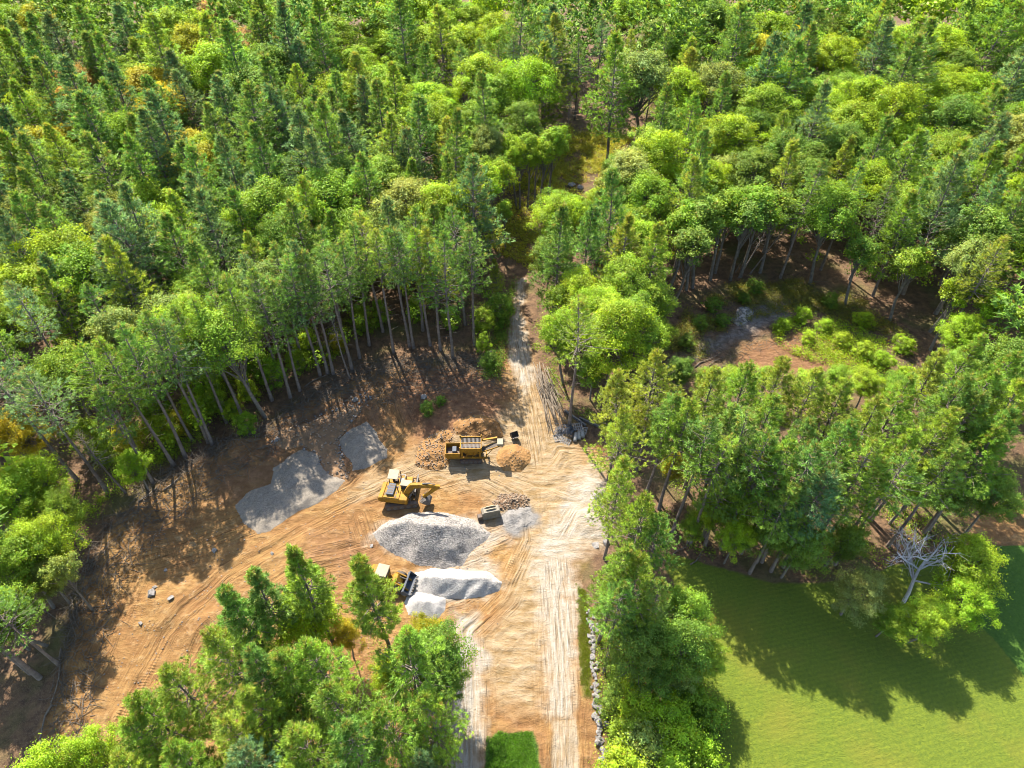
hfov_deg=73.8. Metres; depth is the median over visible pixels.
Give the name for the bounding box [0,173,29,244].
pine tree
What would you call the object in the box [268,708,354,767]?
pine tree
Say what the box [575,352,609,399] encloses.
broadleaf tree
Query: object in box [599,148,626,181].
broadleaf tree
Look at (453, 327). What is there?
shrub
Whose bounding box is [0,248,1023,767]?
forest floor
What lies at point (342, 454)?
rubble stones
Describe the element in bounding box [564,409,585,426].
steel beam
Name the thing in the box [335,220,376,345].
pine tree
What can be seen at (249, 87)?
pine tree
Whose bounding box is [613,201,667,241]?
broadleaf tree
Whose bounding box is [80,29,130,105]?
pine tree
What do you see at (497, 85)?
broadleaf tree
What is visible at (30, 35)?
pine tree
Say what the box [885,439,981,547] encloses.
pine tree
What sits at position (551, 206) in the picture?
broadleaf tree
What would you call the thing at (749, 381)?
pine tree
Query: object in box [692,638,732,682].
broadleaf tree
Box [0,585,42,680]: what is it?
pine tree
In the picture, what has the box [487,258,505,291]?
pine tree
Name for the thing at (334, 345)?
shrub
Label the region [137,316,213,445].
pine tree
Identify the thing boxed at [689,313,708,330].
shrub
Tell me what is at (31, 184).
pine tree
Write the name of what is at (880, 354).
shrub
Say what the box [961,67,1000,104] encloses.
broadleaf tree
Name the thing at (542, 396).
pole
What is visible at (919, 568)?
dead tree
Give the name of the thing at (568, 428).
scrap heap
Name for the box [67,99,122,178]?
pine tree
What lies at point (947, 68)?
broadleaf tree
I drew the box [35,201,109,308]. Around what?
pine tree
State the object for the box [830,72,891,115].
broadleaf tree
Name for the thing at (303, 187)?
pine tree
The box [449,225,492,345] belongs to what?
pine tree
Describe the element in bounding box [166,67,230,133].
pine tree
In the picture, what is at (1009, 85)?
pine tree
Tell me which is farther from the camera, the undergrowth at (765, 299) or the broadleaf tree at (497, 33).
the broadleaf tree at (497, 33)
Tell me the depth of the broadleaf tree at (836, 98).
149.35 m
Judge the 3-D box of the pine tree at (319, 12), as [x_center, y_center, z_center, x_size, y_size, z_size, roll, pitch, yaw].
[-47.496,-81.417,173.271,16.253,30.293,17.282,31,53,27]
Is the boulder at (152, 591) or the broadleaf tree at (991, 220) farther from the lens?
the broadleaf tree at (991, 220)
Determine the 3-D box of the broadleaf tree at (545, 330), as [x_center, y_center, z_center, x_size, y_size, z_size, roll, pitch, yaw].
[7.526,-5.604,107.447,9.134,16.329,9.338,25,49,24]
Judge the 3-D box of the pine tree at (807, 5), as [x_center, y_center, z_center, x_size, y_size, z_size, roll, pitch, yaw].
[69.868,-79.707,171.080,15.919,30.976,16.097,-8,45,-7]
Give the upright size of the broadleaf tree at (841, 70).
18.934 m
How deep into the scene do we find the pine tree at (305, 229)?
109.72 m
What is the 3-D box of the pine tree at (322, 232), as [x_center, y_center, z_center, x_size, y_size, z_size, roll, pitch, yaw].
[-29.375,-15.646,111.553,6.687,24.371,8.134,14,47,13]
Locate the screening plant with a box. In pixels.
[445,435,502,463]
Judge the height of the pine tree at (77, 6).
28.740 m
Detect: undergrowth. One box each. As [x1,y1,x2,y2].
[52,315,352,547]
[105,635,425,767]
[474,274,519,379]
[491,123,642,267]
[532,317,659,447]
[590,573,705,754]
[662,462,974,580]
[665,276,915,361]
[767,311,915,376]
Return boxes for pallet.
[553,433,563,441]
[560,437,571,445]
[572,422,582,430]
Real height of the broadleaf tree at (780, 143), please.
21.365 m
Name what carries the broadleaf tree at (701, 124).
on the woodland floor at (930, 292)
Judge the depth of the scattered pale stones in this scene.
88.95 m
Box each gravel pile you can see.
[235,450,344,533]
[339,421,386,470]
[372,511,490,568]
[404,592,445,618]
[413,568,501,598]
[501,506,533,530]
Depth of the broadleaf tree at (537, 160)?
145.46 m
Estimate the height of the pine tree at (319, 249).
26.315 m
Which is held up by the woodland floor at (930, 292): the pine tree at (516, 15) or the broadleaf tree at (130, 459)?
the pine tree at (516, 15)
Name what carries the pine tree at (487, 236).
on the forest floor at (24, 702)
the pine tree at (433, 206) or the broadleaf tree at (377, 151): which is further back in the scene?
the broadleaf tree at (377, 151)
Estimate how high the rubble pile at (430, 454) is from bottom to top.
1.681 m
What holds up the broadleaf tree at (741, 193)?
on the forest floor at (24, 702)
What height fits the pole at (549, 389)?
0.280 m
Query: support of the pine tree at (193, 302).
on the forest floor at (24, 702)
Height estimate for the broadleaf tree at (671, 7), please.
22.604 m
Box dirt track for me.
[503,273,542,399]
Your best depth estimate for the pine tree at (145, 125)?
128.87 m
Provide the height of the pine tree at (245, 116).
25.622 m
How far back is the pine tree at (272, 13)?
171.31 m
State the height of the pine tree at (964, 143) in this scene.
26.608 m
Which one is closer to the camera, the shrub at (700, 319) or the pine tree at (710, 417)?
the pine tree at (710, 417)
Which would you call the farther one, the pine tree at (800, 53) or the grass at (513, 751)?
the pine tree at (800, 53)
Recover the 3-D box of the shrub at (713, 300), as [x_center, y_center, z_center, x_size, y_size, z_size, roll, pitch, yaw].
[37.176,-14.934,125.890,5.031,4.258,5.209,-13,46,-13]
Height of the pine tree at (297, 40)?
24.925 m
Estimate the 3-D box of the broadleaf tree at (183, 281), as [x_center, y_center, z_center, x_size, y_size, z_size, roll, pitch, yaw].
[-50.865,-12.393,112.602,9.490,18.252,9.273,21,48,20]
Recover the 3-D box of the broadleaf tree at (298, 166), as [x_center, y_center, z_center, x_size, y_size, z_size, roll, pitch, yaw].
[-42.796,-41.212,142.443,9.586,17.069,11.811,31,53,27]
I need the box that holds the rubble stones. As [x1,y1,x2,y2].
[271,392,376,477]
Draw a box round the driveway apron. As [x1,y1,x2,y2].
[550,720,579,767]
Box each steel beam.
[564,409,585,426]
[579,417,598,427]
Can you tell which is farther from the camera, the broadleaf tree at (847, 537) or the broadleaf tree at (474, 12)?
the broadleaf tree at (474, 12)
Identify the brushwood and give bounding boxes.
[44,347,501,671]
[662,283,924,368]
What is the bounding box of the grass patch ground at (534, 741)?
[484,731,539,767]
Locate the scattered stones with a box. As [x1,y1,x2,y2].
[84,394,499,709]
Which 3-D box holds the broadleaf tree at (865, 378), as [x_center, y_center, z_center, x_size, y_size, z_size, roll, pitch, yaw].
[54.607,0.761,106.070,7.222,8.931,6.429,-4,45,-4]
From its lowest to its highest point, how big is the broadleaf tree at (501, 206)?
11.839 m
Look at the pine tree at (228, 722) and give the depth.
55.91 m
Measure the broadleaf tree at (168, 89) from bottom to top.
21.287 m
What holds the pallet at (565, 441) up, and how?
on the dirt yard at (549, 476)
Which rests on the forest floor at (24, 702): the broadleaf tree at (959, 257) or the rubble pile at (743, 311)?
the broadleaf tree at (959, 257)
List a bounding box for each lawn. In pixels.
[663,552,1023,767]
[940,546,1023,673]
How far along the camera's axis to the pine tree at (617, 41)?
153.42 m
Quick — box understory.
[3,0,1023,454]
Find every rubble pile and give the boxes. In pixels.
[273,405,361,478]
[415,428,452,470]
[492,492,529,510]
[729,307,753,325]
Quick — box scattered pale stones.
[88,390,499,709]
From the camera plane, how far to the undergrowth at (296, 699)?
77.79 m
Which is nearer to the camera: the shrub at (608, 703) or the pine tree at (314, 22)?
the shrub at (608, 703)
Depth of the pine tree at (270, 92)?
139.56 m
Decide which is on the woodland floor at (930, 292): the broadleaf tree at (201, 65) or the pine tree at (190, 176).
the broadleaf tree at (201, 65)
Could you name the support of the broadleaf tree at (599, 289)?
on the forest floor at (24, 702)
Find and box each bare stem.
[327,318,350,378]
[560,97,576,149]
[738,224,771,277]
[749,219,791,273]
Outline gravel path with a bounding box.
[694,297,796,359]
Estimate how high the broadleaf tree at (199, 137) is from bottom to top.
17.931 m
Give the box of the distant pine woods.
[0,0,1023,549]
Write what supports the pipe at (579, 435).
on the forest floor at (24, 702)
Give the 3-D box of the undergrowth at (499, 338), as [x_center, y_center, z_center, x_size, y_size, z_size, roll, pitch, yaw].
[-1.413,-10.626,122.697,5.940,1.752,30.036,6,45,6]
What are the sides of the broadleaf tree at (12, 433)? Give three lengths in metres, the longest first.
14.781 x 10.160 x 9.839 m
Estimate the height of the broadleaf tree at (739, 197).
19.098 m
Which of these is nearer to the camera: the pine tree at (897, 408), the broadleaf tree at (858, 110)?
the pine tree at (897, 408)
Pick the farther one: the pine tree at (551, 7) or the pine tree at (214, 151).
the pine tree at (551, 7)
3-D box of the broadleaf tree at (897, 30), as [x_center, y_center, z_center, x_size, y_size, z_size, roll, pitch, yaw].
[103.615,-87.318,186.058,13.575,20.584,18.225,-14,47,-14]
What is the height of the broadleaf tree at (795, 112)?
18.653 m
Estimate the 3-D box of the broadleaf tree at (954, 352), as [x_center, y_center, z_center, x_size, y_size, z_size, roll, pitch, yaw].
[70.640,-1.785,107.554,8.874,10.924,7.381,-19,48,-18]
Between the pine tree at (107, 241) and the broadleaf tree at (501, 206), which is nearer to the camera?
the pine tree at (107, 241)
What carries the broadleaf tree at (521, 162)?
on the woodland floor at (930, 292)
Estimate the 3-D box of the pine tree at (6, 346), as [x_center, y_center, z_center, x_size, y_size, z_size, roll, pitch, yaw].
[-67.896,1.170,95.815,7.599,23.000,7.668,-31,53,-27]
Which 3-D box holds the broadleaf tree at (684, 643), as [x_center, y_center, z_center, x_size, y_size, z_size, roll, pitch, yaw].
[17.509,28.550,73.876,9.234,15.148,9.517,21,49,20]
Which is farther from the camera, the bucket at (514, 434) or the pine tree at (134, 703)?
the bucket at (514, 434)
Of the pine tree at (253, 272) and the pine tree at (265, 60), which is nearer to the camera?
the pine tree at (253, 272)
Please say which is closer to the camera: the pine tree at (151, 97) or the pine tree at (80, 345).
the pine tree at (80, 345)
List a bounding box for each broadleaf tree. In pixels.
[0,1,24,28]
[0,27,47,73]
[0,87,49,127]
[0,140,27,181]
[0,178,83,235]
[0,251,19,288]
[0,257,63,351]
[0,293,55,393]
[0,396,60,474]
[0,446,69,506]
[0,463,47,531]
[0,531,70,608]
[0,575,48,646]
[0,591,36,650]
[1,121,52,164]
[2,506,91,584]
[3,219,98,311]
[5,726,86,767]
[13,0,71,55]
[13,333,123,441]
[19,554,78,604]
[31,482,90,542]
[33,136,94,211]
[34,546,93,611]
[37,120,88,192]
[37,239,121,307]
[40,84,77,124]
[51,59,101,96]
[51,717,130,767]
[75,301,166,400]
[80,185,142,254]
[89,174,183,234]
[96,107,151,163]
[112,63,192,109]
[113,447,153,489]
[116,47,167,78]
[130,131,189,192]
[131,78,194,174]
[131,203,199,265]
[134,2,210,91]
[139,287,210,347]
[142,288,236,395]
[160,18,214,101]
[160,139,244,226]
[163,299,266,418]
[167,266,220,305]
[168,127,212,146]
[171,127,234,206]
[177,38,251,136]
[178,0,242,22]
[195,0,235,38]
[208,61,301,120]
[212,170,311,241]
[228,255,297,350]
[229,0,276,26]
[234,24,275,56]
[239,33,296,139]
[250,207,315,306]
[263,0,313,69]
[270,574,344,672]
[277,149,316,188]
[286,157,363,267]
[302,15,363,62]
[312,67,366,144]
[313,200,374,283]
[314,154,362,208]
[324,41,383,79]
[325,614,367,658]
[354,208,421,255]
[355,60,403,102]
[356,9,401,44]
[357,151,407,207]
[358,27,411,64]
[360,74,413,118]
[366,172,457,239]
[366,649,404,698]
[367,138,404,166]
[369,0,446,74]
[380,58,419,125]
[392,89,454,186]
[394,612,483,711]
[398,76,458,169]
[401,178,480,287]
[403,24,451,78]
[408,610,444,638]
[414,0,476,73]
[419,4,468,83]
[427,722,460,767]
[431,21,484,102]
[434,83,466,119]
[436,664,474,704]
[439,129,480,176]
[449,50,509,100]
[455,0,494,50]
[455,95,505,140]
[463,70,522,142]
[465,6,518,72]
[466,119,510,204]
[470,0,506,42]
[474,153,492,221]
[478,160,504,242]
[480,22,522,73]
[489,155,520,232]
[492,154,516,211]
[494,199,513,249]
[498,66,537,140]
[499,97,543,176]
[499,131,526,207]
[500,52,563,106]
[503,139,540,210]
[516,129,546,208]
[517,3,572,41]
[524,143,551,205]
[525,191,588,282]
[525,230,568,307]
[528,186,591,229]
[528,302,584,383]
[529,134,557,203]
[536,122,573,204]
[539,124,565,196]
[540,283,568,345]
[546,264,603,350]
[560,280,644,364]
[571,284,659,400]
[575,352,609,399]
[585,186,611,211]
[590,141,662,249]
[591,607,670,698]
[593,247,661,313]
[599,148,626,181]
[600,0,649,64]
[600,159,611,171]
[601,45,684,140]
[604,285,676,383]
[608,213,674,269]
[610,162,676,223]
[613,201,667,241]
[623,121,677,166]
[624,610,725,686]
[626,663,688,701]
[628,0,671,49]
[632,123,688,183]
[633,18,675,51]
[636,278,680,358]
[642,319,680,351]
[649,578,731,646]
[652,62,709,117]
[656,106,699,170]
[656,450,691,487]
[658,0,697,73]
[661,30,715,70]
[663,194,721,287]
[664,207,721,290]
[666,355,699,391]
[668,222,717,306]
[668,655,703,693]
[671,151,740,196]
[672,115,726,153]
[674,185,728,288]
[677,513,706,545]
[681,56,760,150]
[686,490,733,540]
[688,364,727,400]
[691,0,733,70]
[692,109,774,158]
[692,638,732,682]
[695,187,745,280]
[705,1,760,44]
[706,0,735,65]
[710,479,761,527]
[711,150,741,190]
[712,515,759,563]
[713,181,748,273]
[714,31,761,109]
[718,363,746,407]
[722,142,787,239]
[725,180,777,257]
[725,194,774,280]
[728,77,806,171]
[730,50,809,147]
[730,104,783,151]
[734,179,785,277]
[738,28,785,74]
[741,505,800,563]
[750,6,796,51]
[750,125,813,187]
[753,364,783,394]
[758,185,803,273]
[767,515,844,578]
[770,105,818,139]
[776,150,836,245]
[779,26,826,79]
[784,0,829,27]
[785,367,832,405]
[791,172,865,283]
[792,138,842,177]
[794,70,847,147]
[801,13,852,75]
[808,89,852,141]
[810,29,863,74]
[812,63,863,139]
[812,117,874,181]
[817,71,873,156]
[817,96,883,179]
[822,520,874,566]
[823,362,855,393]
[829,561,889,628]
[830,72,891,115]
[831,2,894,53]
[832,0,876,28]
[838,156,904,248]
[839,231,882,304]
[847,364,888,408]
[854,130,898,192]
[867,77,942,136]
[868,23,936,81]
[869,180,940,265]
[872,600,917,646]
[874,370,918,403]
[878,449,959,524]
[879,120,934,198]
[882,21,917,75]
[884,583,961,657]
[888,238,941,320]
[898,57,984,110]
[908,154,977,245]
[913,127,956,170]
[914,68,974,112]
[916,88,991,167]
[918,18,978,67]
[918,369,958,409]
[920,95,959,143]
[926,567,1004,636]
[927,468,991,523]
[928,224,1015,332]
[928,274,989,350]
[929,198,1023,314]
[930,126,990,166]
[933,525,1013,609]
[934,309,1001,350]
[939,45,985,74]
[944,343,984,375]
[950,0,1023,36]
[958,135,1010,208]
[959,9,1000,59]
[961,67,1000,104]
[961,330,1023,397]
[963,465,1023,533]
[973,286,1021,328]
[975,165,1023,229]
[985,42,1022,76]
[989,97,1023,133]
[990,68,1023,116]
[996,17,1023,52]
[999,106,1023,176]
[999,130,1023,174]
[1002,214,1023,290]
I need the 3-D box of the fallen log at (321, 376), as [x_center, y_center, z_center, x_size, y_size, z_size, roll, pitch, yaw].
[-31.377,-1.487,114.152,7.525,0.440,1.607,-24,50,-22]
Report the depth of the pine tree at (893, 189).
122.14 m
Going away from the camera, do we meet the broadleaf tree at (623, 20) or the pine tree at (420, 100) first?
the pine tree at (420, 100)
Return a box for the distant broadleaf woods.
[0,0,1023,470]
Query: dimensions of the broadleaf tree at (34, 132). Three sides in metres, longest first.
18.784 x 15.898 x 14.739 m
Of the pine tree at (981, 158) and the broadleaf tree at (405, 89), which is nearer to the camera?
the pine tree at (981, 158)
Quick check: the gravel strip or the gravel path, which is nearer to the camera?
the gravel strip
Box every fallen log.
[26,704,52,758]
[47,648,61,703]
[139,471,171,501]
[163,461,192,490]
[304,368,344,386]
[690,540,708,564]
[695,352,722,367]
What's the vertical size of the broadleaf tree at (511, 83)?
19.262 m
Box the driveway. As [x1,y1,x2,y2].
[531,481,595,719]
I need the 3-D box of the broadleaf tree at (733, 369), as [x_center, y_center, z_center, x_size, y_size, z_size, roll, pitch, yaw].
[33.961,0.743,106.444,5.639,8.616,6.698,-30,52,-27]
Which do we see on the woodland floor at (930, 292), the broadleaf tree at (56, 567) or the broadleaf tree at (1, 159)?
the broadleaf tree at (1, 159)
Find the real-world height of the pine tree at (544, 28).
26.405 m
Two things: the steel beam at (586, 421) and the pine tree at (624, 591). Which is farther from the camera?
the steel beam at (586, 421)
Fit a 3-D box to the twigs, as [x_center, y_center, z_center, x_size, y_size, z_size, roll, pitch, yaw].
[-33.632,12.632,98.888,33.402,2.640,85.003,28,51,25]
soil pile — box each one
[453,414,503,440]
[496,444,530,472]
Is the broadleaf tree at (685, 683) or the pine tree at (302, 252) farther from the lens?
the pine tree at (302, 252)
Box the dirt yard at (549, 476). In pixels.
[32,343,616,767]
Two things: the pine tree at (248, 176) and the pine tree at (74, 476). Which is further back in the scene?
the pine tree at (248, 176)
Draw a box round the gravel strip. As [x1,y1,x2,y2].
[448,611,488,767]
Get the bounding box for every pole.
[535,371,546,419]
[536,385,553,433]
[537,368,548,432]
[539,362,551,427]
[542,363,557,422]
[546,366,562,419]
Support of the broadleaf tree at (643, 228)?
on the forest floor at (24, 702)
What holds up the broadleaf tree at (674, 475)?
on the forest floor at (24, 702)
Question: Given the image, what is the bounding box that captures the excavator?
[378,480,439,510]
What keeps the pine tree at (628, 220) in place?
on the forest floor at (24, 702)
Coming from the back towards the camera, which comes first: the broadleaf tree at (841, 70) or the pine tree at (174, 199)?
the broadleaf tree at (841, 70)
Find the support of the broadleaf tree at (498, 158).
on the woodland floor at (930, 292)
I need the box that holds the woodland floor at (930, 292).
[0,0,1023,462]
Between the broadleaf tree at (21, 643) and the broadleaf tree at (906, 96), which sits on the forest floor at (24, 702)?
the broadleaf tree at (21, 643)
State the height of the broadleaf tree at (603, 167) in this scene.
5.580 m
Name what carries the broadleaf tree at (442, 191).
on the forest floor at (24, 702)
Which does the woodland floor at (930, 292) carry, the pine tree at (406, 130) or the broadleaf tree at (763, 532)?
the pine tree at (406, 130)
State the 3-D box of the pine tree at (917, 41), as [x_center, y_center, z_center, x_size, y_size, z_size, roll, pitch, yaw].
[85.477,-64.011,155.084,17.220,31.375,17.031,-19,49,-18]
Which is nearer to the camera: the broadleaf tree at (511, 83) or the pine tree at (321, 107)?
the pine tree at (321, 107)
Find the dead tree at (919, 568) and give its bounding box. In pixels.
[883,521,966,602]
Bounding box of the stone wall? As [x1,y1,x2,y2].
[586,609,608,763]
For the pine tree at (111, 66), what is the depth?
150.58 m
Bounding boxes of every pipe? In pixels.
[573,432,577,441]
[577,430,580,439]
[581,428,584,437]
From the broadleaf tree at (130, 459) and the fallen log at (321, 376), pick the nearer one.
the broadleaf tree at (130, 459)
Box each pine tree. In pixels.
[0,25,51,112]
[0,48,54,136]
[0,49,39,106]
[0,79,21,127]
[0,104,62,199]
[0,126,68,202]
[0,160,16,215]
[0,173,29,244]
[0,207,64,323]
[0,217,25,264]
[0,329,66,442]
[0,358,79,481]
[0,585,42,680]
[0,588,60,666]
[0,595,29,675]
[1,279,91,414]
[4,363,108,492]
[7,18,54,90]
[7,77,57,138]
[7,189,55,264]
[14,165,90,244]
[15,130,90,230]
[20,27,101,122]
[25,11,82,63]
[30,54,78,138]
[31,267,106,379]
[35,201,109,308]
[35,251,108,343]
[37,52,137,149]
[39,10,106,89]
[42,120,107,217]
[57,167,98,244]
[61,336,141,458]
[65,92,137,187]
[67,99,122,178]
[68,88,146,193]
[68,429,126,493]
[69,2,127,110]
[73,73,120,172]
[73,130,145,250]
[76,148,118,209]
[78,281,139,384]
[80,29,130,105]
[84,335,175,465]
[87,384,154,484]
[89,197,187,313]
[89,239,172,334]
[91,30,133,110]
[92,190,157,287]
[94,234,166,365]
[97,77,136,157]
[98,57,153,135]
[105,2,160,73]
[106,321,187,458]
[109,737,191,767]
[110,179,182,304]
[112,710,195,767]
[117,131,191,254]
[119,326,193,441]
[120,682,213,764]
[123,11,205,100]
[123,111,180,195]
[126,36,154,89]
[134,73,212,144]
[134,307,209,443]
[135,104,194,217]
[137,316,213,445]
[138,88,218,217]
[147,211,230,305]
[152,653,237,741]
[158,736,230,767]
[161,47,218,130]
[163,138,228,245]
[165,188,221,302]
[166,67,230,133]
[167,304,233,423]
[176,142,236,241]
[181,169,241,267]
[181,237,249,345]
[184,294,242,413]
[184,621,283,723]
[189,183,258,298]
[194,10,232,114]
[200,100,246,200]
[204,290,260,398]
[206,17,289,123]
[206,142,245,240]
[207,74,275,161]
[208,69,244,149]
[210,708,300,767]
[213,582,277,652]
[214,132,257,253]
[215,1,251,57]
[218,24,246,65]
[218,272,273,401]
[221,185,270,274]
[224,715,298,767]
[225,170,298,243]
[229,79,298,182]
[230,250,282,380]
[231,230,278,322]
[231,641,304,746]
[233,682,317,766]
[235,97,280,181]
[240,266,310,398]
[241,130,289,204]
[243,120,294,224]
[243,565,300,652]
[244,9,304,89]
[246,0,304,82]
[247,82,306,175]
[255,51,317,149]
[256,65,304,152]
[256,274,316,391]
[260,253,321,376]
[261,240,310,367]
[264,645,334,739]
[267,0,318,109]
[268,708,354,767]
[270,104,353,206]
[275,237,346,373]
[276,196,342,322]
[276,752,328,767]
[279,632,362,716]
[281,543,341,663]
[282,36,322,113]
[283,62,328,129]
[287,248,342,374]
[293,175,335,277]
[294,15,359,109]
[294,126,342,233]
[295,84,352,164]
[298,239,358,370]
[300,0,355,120]
[306,673,394,767]
[311,94,365,221]
[312,207,366,318]
[313,224,352,344]
[316,69,365,144]
[316,86,368,154]
[325,235,372,358]
[326,712,400,767]
[335,107,368,206]
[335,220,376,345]
[336,551,404,651]
[339,209,386,332]
[340,149,400,254]
[342,51,385,143]
[350,74,390,150]
[352,687,427,767]
[354,75,416,158]
[360,227,400,352]
[361,194,420,313]
[366,110,414,193]
[367,224,420,347]
[371,623,453,737]
[374,60,415,170]
[376,228,422,348]
[383,0,428,88]
[383,93,458,182]
[388,125,437,204]
[391,204,442,331]
[396,743,446,767]
[398,226,437,345]
[399,156,427,240]
[400,685,473,767]
[401,224,464,350]
[402,40,454,102]
[409,228,479,358]
[411,2,469,115]
[413,200,463,307]
[423,115,474,192]
[427,152,514,288]
[431,203,481,325]
[433,106,486,233]
[434,150,470,262]
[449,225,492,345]
[450,163,508,266]
[451,42,468,124]
[468,69,511,156]
[472,38,492,66]
[487,0,543,73]
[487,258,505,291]
[488,39,509,116]
[502,34,524,66]
[517,2,590,96]
[524,200,583,314]
[530,10,581,120]
[533,39,571,132]
[534,25,557,128]
[537,34,559,129]
[550,292,616,425]
[552,203,614,283]
[563,32,596,120]
[577,166,647,272]
[578,541,645,643]
[579,28,642,158]
[579,190,610,262]
[582,403,654,521]
[583,578,642,673]
[584,454,638,559]
[587,17,609,110]
[589,366,645,482]
[593,548,661,649]
[597,212,648,286]
[599,489,670,570]
[601,32,629,120]
[617,29,638,115]
[620,220,676,335]
[620,511,683,597]
[623,576,682,653]
[624,347,686,471]
[636,81,677,136]
[636,390,691,492]
[644,42,667,127]
[646,395,710,510]
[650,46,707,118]
[650,154,721,273]
[651,36,702,100]
[652,125,722,252]
[653,30,674,120]
[662,365,727,489]
[669,91,717,203]
[671,412,723,532]
[675,432,747,545]
[683,402,747,509]
[691,70,733,160]
[691,446,745,547]
[696,0,759,122]
[697,359,768,436]
[701,405,781,537]
[708,0,759,114]
[718,427,797,549]
[725,437,785,529]
[726,30,799,111]
[730,392,786,476]
[730,436,808,554]
[738,355,805,461]
[738,481,812,574]
[744,414,822,527]
[759,109,790,180]
[759,439,827,563]
[761,137,805,252]
[762,37,817,134]
[768,468,847,572]
[775,20,819,109]
[775,157,830,278]
[776,460,854,568]
[777,366,830,436]
[778,0,828,94]
[780,46,796,99]
[787,78,839,193]
[795,416,865,513]
[799,374,863,448]
[800,6,828,93]
[810,435,889,554]
[812,134,858,202]
[815,392,891,499]
[818,454,900,557]
[819,156,871,270]
[832,446,931,565]
[838,111,898,233]
[844,371,923,487]
[848,174,899,280]
[849,14,899,86]
[851,0,893,79]
[854,423,928,525]
[860,187,922,296]
[863,13,934,86]
[866,31,932,138]
[868,127,929,235]
[869,405,973,520]
[870,150,975,294]
[874,173,932,280]
[876,15,949,134]
[877,346,948,466]
[879,128,933,224]
[885,371,976,497]
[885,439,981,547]
[900,387,992,511]
[907,364,1010,491]
[911,134,976,246]
[916,332,989,422]
[921,423,1015,533]
[927,403,1020,531]
[928,169,1010,285]
[932,139,1006,266]
[933,377,1023,508]
[935,234,1016,351]
[937,109,1014,235]
[940,152,987,247]
[949,78,1003,155]
[949,85,1016,185]
[951,349,1023,424]
[952,176,1023,280]
[970,0,1023,87]
[970,44,1023,138]
[986,143,1023,209]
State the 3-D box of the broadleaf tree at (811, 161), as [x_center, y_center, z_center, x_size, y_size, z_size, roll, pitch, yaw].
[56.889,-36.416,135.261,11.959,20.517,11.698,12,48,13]
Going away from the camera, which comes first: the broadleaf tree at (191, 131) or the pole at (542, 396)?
the pole at (542, 396)
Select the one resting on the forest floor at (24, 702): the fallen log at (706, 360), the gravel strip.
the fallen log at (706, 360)
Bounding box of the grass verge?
[576,584,593,698]
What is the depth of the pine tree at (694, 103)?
139.66 m
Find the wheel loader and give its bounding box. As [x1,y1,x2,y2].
[370,563,418,595]
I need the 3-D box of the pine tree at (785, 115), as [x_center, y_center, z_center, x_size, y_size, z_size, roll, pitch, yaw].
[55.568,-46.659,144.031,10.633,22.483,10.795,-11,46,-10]
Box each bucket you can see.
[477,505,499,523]
[510,431,518,438]
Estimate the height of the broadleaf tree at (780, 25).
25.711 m
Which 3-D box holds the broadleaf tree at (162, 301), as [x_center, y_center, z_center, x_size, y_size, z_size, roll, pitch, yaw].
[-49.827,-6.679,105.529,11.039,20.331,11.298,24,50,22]
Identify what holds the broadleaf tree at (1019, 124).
on the woodland floor at (930, 292)
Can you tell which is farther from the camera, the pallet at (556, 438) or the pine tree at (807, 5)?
the pine tree at (807, 5)
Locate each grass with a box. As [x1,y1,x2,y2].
[486,730,539,767]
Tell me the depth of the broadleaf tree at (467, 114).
149.34 m
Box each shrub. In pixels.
[63,413,109,458]
[89,432,121,468]
[105,409,150,455]
[125,387,178,433]
[137,409,184,451]
[160,405,196,438]
[172,389,221,429]
[174,361,225,401]
[198,375,238,418]
[217,398,245,422]
[225,409,262,439]
[230,373,262,403]
[236,336,270,384]
[253,350,293,394]
[282,344,312,377]
[290,329,329,365]
[328,330,350,354]
[344,302,377,337]
[369,297,395,329]
[402,293,427,326]
[419,398,434,418]
[432,394,448,407]
[435,304,461,330]
[466,302,498,334]
[474,329,492,354]
[475,349,501,373]
[477,285,519,327]
[588,725,658,767]
[591,676,640,723]
[594,704,659,755]
[599,620,620,646]
[605,668,668,745]
[606,665,623,683]
[611,655,639,681]
[616,700,670,767]
[625,729,705,767]
[628,677,703,744]
[639,703,731,767]
[669,712,737,767]
[674,673,716,726]
[675,329,697,355]
[687,684,738,742]
[687,754,719,767]
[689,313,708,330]
[700,295,725,313]
[711,312,731,329]
[736,290,751,304]
[744,275,765,293]
[771,317,792,331]
[790,303,816,326]
[799,328,816,345]
[813,315,836,333]
[820,288,840,309]
[825,330,857,348]
[849,308,883,330]
[852,338,877,358]
[866,346,902,371]
[884,333,917,355]
[889,362,921,379]
[997,489,1023,519]
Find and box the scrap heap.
[554,419,581,437]
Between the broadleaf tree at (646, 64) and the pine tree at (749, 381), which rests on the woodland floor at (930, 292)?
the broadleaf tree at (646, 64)
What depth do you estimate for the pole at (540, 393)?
110.71 m
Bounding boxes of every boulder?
[147,588,155,597]
[592,542,598,548]
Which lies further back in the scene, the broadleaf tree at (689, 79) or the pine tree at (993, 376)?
the broadleaf tree at (689, 79)
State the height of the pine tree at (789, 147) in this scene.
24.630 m
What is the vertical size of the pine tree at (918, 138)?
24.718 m
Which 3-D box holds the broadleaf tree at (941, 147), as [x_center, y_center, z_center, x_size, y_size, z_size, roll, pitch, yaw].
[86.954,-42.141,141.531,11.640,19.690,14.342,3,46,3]
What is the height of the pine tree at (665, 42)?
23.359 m
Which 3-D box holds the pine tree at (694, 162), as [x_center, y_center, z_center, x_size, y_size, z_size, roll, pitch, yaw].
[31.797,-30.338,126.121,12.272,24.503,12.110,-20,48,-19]
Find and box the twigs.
[22,345,512,752]
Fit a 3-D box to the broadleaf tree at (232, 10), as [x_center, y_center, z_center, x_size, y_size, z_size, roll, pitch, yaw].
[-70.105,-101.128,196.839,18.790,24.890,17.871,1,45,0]
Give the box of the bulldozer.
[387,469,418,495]

